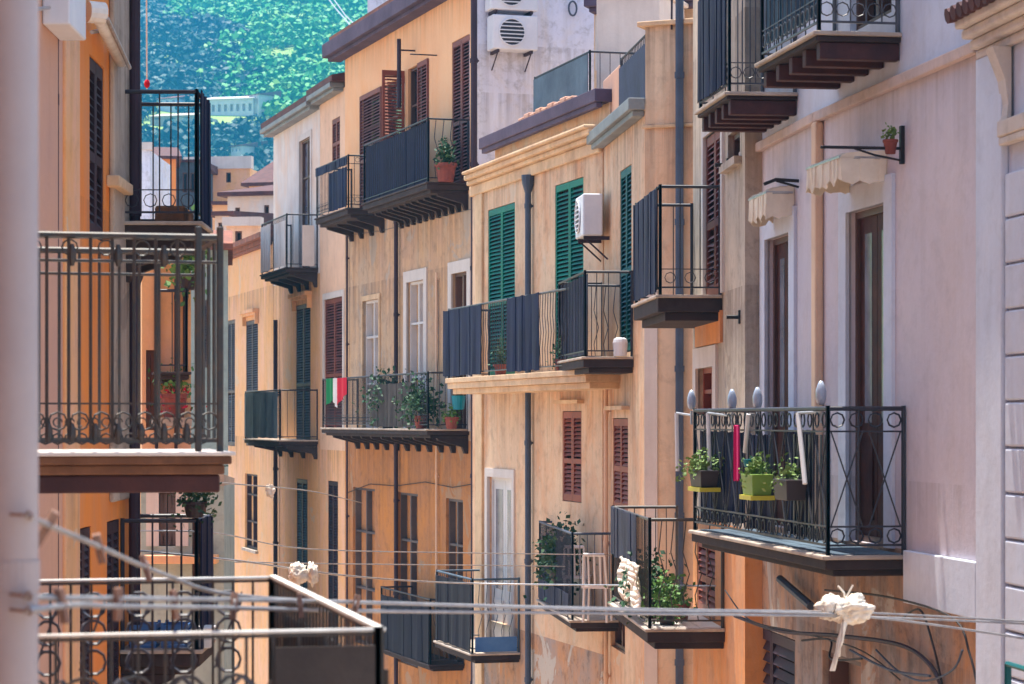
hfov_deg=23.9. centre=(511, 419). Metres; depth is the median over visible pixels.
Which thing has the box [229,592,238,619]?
clothes peg
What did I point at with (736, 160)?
window
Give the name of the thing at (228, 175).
window
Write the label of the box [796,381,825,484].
garden light
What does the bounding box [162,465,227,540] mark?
potted plant
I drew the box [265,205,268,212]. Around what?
window
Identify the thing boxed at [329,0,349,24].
utility cable
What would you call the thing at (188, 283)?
potted plant
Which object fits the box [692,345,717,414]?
window
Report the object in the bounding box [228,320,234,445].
window
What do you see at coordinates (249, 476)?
window
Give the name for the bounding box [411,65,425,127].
window
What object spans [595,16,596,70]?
window
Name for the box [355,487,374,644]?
window
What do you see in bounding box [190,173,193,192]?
window
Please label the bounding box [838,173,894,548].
window
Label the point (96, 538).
clothes peg
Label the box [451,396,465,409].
bucket
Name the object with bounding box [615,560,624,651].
window
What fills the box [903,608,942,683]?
cable
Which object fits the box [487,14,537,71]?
air conditioner
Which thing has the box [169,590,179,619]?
clothes peg
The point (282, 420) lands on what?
townhouse
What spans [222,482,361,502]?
washing line
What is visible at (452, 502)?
window
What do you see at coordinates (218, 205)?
hillside house
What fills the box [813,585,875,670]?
rag
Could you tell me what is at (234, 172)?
hillside house
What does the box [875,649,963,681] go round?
cable
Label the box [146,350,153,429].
window
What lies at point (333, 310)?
window
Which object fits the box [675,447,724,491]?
potted plant
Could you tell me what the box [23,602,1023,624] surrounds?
washing line
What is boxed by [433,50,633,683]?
townhouse
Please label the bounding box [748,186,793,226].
awning
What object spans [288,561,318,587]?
plastic bag
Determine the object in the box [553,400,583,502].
window
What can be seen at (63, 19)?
meter box
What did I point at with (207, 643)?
white tub
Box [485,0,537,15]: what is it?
air conditioner
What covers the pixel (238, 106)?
hillside house
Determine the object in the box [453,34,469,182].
window
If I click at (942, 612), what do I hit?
cable
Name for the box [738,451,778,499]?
potted plant
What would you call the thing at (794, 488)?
potted plant
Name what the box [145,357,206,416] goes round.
potted plant
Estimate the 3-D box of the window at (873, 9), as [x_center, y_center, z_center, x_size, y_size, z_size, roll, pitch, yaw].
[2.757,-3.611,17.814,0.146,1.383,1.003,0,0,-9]
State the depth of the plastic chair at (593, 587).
29.89 m
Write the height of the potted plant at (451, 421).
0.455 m
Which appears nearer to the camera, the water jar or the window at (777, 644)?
the window at (777, 644)
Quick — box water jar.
[613,337,627,355]
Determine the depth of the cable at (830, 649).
18.65 m
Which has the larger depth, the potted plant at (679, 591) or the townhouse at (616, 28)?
the townhouse at (616, 28)
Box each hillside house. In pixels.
[140,142,169,218]
[148,113,199,125]
[154,147,181,205]
[156,95,188,112]
[176,159,217,228]
[183,156,257,200]
[207,96,255,115]
[211,201,226,229]
[211,211,272,229]
[217,185,272,212]
[222,217,263,241]
[228,141,267,155]
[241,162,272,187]
[246,91,280,115]
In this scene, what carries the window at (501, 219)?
in the townhouse at (537, 437)
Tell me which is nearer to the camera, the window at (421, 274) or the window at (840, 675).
the window at (840, 675)
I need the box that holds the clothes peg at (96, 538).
[92,533,106,564]
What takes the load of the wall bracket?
attached to the townhouse at (867, 304)
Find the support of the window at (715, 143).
in the townhouse at (717, 309)
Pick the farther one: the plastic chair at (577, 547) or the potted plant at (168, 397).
the plastic chair at (577, 547)
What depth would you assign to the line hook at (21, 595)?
4.90 m
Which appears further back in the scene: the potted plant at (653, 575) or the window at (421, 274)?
the window at (421, 274)
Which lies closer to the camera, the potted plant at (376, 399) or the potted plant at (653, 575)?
the potted plant at (653, 575)
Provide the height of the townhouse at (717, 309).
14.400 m
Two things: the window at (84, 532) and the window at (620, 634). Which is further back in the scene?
the window at (620, 634)
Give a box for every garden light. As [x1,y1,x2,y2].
[675,390,695,470]
[706,389,736,469]
[743,387,761,452]
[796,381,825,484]
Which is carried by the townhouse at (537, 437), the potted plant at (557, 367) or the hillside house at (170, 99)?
the potted plant at (557, 367)
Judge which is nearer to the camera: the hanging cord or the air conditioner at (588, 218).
the hanging cord
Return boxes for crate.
[129,620,160,647]
[161,620,191,647]
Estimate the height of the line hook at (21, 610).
0.021 m
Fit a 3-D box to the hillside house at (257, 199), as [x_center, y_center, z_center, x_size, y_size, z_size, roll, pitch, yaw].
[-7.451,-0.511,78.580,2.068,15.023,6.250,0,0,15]
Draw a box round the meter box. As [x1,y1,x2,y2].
[39,0,85,40]
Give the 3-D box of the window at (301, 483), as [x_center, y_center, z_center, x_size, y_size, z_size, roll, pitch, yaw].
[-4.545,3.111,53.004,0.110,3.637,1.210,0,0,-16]
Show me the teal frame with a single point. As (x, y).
(1009, 665)
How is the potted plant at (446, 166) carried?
on the townhouse at (422, 78)
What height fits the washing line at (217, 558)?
0.692 m
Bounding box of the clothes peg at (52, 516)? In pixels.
[39,509,59,548]
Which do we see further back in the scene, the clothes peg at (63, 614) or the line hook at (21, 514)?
the clothes peg at (63, 614)
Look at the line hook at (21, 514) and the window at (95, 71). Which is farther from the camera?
the window at (95, 71)
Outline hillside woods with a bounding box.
[140,0,366,170]
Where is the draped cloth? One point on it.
(633, 581)
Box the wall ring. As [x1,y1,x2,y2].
[568,0,577,16]
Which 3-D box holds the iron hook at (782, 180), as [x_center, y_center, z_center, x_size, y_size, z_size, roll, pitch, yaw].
[2.198,-1.935,19.744,0.298,0.084,0.024,0,0,-6]
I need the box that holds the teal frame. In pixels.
[1005,661,1023,683]
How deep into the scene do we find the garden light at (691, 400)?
21.16 m
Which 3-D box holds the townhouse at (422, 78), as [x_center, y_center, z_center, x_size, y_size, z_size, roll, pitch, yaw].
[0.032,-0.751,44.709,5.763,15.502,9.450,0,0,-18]
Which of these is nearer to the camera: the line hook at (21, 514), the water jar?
the line hook at (21, 514)
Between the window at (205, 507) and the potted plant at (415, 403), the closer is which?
the window at (205, 507)
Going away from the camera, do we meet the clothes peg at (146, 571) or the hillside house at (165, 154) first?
the clothes peg at (146, 571)
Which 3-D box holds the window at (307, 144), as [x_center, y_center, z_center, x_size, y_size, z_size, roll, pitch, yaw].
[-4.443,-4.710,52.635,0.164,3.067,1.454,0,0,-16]
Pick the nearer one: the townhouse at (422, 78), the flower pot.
the flower pot
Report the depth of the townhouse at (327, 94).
50.00 m
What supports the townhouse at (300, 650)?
on the ground
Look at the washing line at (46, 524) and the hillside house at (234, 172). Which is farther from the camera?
the hillside house at (234, 172)
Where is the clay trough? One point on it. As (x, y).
(174, 216)
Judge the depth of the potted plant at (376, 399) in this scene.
42.83 m
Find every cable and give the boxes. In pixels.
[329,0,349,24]
[334,0,352,22]
[725,590,900,680]
[733,616,940,683]
[801,638,862,660]
[824,589,975,682]
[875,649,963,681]
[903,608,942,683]
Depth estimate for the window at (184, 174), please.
112.13 m
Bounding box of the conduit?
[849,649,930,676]
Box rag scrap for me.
[265,484,275,498]
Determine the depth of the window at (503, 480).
36.63 m
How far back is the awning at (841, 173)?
17.37 m
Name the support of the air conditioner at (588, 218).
attached to the townhouse at (641, 134)
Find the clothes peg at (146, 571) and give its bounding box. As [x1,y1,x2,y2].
[139,554,152,581]
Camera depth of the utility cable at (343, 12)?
81.37 m
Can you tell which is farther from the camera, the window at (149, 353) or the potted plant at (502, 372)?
the potted plant at (502, 372)
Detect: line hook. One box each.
[9,510,32,519]
[9,591,32,600]
[9,606,32,615]
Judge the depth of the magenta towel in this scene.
19.21 m
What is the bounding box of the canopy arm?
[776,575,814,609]
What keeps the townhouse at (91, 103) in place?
on the ground
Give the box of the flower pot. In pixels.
[881,122,899,153]
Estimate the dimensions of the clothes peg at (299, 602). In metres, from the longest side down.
0.078 x 0.025 x 0.020 m
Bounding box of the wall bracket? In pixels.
[820,126,904,163]
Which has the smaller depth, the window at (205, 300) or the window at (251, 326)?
the window at (205, 300)
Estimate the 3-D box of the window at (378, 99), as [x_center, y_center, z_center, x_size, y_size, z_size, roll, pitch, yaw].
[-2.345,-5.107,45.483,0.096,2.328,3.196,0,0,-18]
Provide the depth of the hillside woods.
697.01 m
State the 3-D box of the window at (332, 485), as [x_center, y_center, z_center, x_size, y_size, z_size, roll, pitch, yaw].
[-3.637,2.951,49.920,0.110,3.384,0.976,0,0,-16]
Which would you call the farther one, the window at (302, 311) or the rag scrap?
the window at (302, 311)
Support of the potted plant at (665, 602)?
on the townhouse at (717, 309)
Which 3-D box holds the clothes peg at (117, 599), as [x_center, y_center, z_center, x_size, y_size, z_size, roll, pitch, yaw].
[-0.929,0.434,5.700,0.025,0.078,0.020,4,4,39]
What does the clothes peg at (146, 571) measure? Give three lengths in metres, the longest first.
0.072 x 0.023 x 0.018 m
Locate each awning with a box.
[86,1,130,69]
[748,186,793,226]
[806,150,886,196]
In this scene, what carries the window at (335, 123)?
in the townhouse at (327, 94)
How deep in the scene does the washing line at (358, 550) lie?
23.05 m
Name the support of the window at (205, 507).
in the townhouse at (223, 523)
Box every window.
[80,527,89,683]
[89,56,102,240]
[107,519,118,683]
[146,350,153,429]
[146,493,188,545]
[183,173,186,192]
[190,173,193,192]
[193,507,205,580]
[205,300,206,367]
[226,173,230,182]
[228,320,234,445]
[235,231,241,241]
[238,308,258,445]
[241,474,257,553]
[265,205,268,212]
[287,291,311,439]
[297,479,306,589]
[298,129,311,267]
[322,289,344,433]
[328,481,337,641]
[332,117,339,160]
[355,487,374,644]
[361,293,380,427]
[363,78,401,196]
[401,492,417,666]
[403,267,427,427]
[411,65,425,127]
[448,258,470,430]
[449,498,462,662]
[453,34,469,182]
[485,468,514,636]
[489,203,514,374]
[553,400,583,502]
[556,178,582,358]
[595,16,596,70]
[604,406,628,510]
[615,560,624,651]
[621,165,630,349]
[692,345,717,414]
[698,543,714,618]
[701,129,724,294]
[719,132,741,173]
[759,206,796,534]
[763,628,794,683]
[829,653,860,683]
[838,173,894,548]
[856,0,890,30]
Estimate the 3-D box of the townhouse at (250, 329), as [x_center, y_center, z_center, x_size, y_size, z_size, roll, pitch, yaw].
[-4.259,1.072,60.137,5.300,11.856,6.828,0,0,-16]
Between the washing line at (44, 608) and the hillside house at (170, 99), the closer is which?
the washing line at (44, 608)
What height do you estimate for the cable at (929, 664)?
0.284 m
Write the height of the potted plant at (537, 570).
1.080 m
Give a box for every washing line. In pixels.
[23,512,1023,621]
[23,593,1023,639]
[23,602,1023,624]
[140,530,611,554]
[140,550,715,586]
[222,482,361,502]
[235,561,564,566]
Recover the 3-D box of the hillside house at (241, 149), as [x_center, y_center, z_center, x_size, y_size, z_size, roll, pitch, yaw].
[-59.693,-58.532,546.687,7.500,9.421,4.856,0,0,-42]
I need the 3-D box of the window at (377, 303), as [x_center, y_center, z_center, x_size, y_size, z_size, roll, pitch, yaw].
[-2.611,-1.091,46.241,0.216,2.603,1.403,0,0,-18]
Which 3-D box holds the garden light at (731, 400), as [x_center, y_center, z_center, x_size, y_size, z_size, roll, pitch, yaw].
[1.713,0.128,19.838,0.076,0.757,0.514,0,0,-19]
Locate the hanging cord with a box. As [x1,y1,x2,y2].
[144,0,149,88]
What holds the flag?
attached to the townhouse at (422, 78)
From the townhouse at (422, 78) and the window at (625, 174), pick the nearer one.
the window at (625, 174)
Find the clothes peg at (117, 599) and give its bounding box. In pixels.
[113,587,122,620]
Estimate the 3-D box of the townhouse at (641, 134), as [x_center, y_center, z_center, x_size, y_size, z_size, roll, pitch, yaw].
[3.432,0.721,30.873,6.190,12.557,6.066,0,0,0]
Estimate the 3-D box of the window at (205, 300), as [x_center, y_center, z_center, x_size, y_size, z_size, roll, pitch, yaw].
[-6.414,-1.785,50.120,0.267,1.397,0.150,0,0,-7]
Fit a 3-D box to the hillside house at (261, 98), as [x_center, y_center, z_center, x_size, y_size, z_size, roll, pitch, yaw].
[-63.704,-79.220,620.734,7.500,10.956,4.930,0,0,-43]
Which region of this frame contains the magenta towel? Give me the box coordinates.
[733,425,739,480]
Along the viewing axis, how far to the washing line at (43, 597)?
8.86 m
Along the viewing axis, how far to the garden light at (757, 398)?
18.81 m
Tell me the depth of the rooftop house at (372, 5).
54.98 m
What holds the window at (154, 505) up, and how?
in the townhouse at (223, 523)
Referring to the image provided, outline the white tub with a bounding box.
[191,625,215,647]
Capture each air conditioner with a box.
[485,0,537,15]
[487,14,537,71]
[574,193,608,261]
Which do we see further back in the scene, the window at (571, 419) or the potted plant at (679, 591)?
the window at (571, 419)
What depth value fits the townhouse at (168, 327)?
25.64 m
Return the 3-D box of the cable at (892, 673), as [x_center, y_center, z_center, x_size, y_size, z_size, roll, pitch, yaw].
[2.288,1.641,18.903,0.069,0.342,4.287,0,0,-12]
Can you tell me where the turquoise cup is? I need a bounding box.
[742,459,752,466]
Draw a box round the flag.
[326,377,346,407]
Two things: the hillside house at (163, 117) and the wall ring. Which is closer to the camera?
the wall ring
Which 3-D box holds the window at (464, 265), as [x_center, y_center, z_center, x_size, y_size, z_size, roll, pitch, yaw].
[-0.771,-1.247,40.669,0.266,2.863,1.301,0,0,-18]
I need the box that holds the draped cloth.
[617,556,640,607]
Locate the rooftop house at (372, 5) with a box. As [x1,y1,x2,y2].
[367,0,387,12]
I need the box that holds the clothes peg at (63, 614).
[53,587,69,623]
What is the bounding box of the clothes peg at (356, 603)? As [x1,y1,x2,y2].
[351,594,360,613]
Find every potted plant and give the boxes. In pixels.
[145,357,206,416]
[161,205,211,306]
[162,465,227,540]
[352,366,412,436]
[391,371,452,438]
[432,135,459,181]
[439,403,462,428]
[488,337,506,374]
[523,511,596,603]
[532,535,553,600]
[546,336,567,370]
[604,547,686,623]
[641,569,697,624]
[672,574,693,619]
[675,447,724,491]
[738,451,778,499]
[762,452,807,500]
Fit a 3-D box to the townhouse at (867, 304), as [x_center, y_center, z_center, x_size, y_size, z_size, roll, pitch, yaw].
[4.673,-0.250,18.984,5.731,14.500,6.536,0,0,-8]
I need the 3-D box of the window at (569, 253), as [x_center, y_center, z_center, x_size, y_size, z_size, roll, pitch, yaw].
[0.837,-1.967,33.056,0.110,2.595,1.323,0,0,-16]
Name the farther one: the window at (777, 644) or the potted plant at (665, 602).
the potted plant at (665, 602)
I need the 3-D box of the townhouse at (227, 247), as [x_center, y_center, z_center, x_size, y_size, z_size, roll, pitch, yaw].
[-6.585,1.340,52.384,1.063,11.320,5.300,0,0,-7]
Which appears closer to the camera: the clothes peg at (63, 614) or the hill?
the clothes peg at (63, 614)
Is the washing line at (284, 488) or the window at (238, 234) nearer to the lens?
the washing line at (284, 488)
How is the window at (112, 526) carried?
in the townhouse at (91, 103)
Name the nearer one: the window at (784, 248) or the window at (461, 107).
the window at (784, 248)
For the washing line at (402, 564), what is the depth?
24.25 m
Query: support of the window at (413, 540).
in the townhouse at (422, 78)
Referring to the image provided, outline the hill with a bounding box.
[142,22,336,155]
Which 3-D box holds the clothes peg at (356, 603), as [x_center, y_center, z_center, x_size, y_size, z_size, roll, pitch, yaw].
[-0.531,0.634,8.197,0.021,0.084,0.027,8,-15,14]
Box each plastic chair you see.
[574,545,591,605]
[581,553,612,622]
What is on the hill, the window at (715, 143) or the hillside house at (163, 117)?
the hillside house at (163, 117)
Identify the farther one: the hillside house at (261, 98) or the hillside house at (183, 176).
the hillside house at (261, 98)
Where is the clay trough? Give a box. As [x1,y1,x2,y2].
[155,206,193,220]
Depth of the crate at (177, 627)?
18.45 m
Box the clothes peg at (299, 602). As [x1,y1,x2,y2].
[296,593,303,617]
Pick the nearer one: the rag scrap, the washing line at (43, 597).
the washing line at (43, 597)
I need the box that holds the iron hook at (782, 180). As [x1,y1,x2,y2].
[763,178,798,187]
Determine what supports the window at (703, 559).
in the townhouse at (717, 309)
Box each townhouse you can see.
[0,0,388,683]
[39,0,215,683]
[140,257,191,512]
[141,474,234,683]
[191,230,232,475]
[228,231,272,683]
[243,95,319,628]
[306,72,344,642]
[314,0,593,683]
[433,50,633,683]
[536,0,692,683]
[584,0,692,88]
[608,0,778,683]
[688,0,977,683]
[944,0,1023,683]
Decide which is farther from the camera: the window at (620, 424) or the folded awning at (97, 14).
the window at (620, 424)
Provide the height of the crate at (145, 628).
0.190 m
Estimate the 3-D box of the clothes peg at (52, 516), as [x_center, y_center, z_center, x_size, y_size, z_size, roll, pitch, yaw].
[-1.004,0.235,5.200,0.029,0.090,0.023,31,3,-20]
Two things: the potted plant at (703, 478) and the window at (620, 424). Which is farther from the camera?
the window at (620, 424)

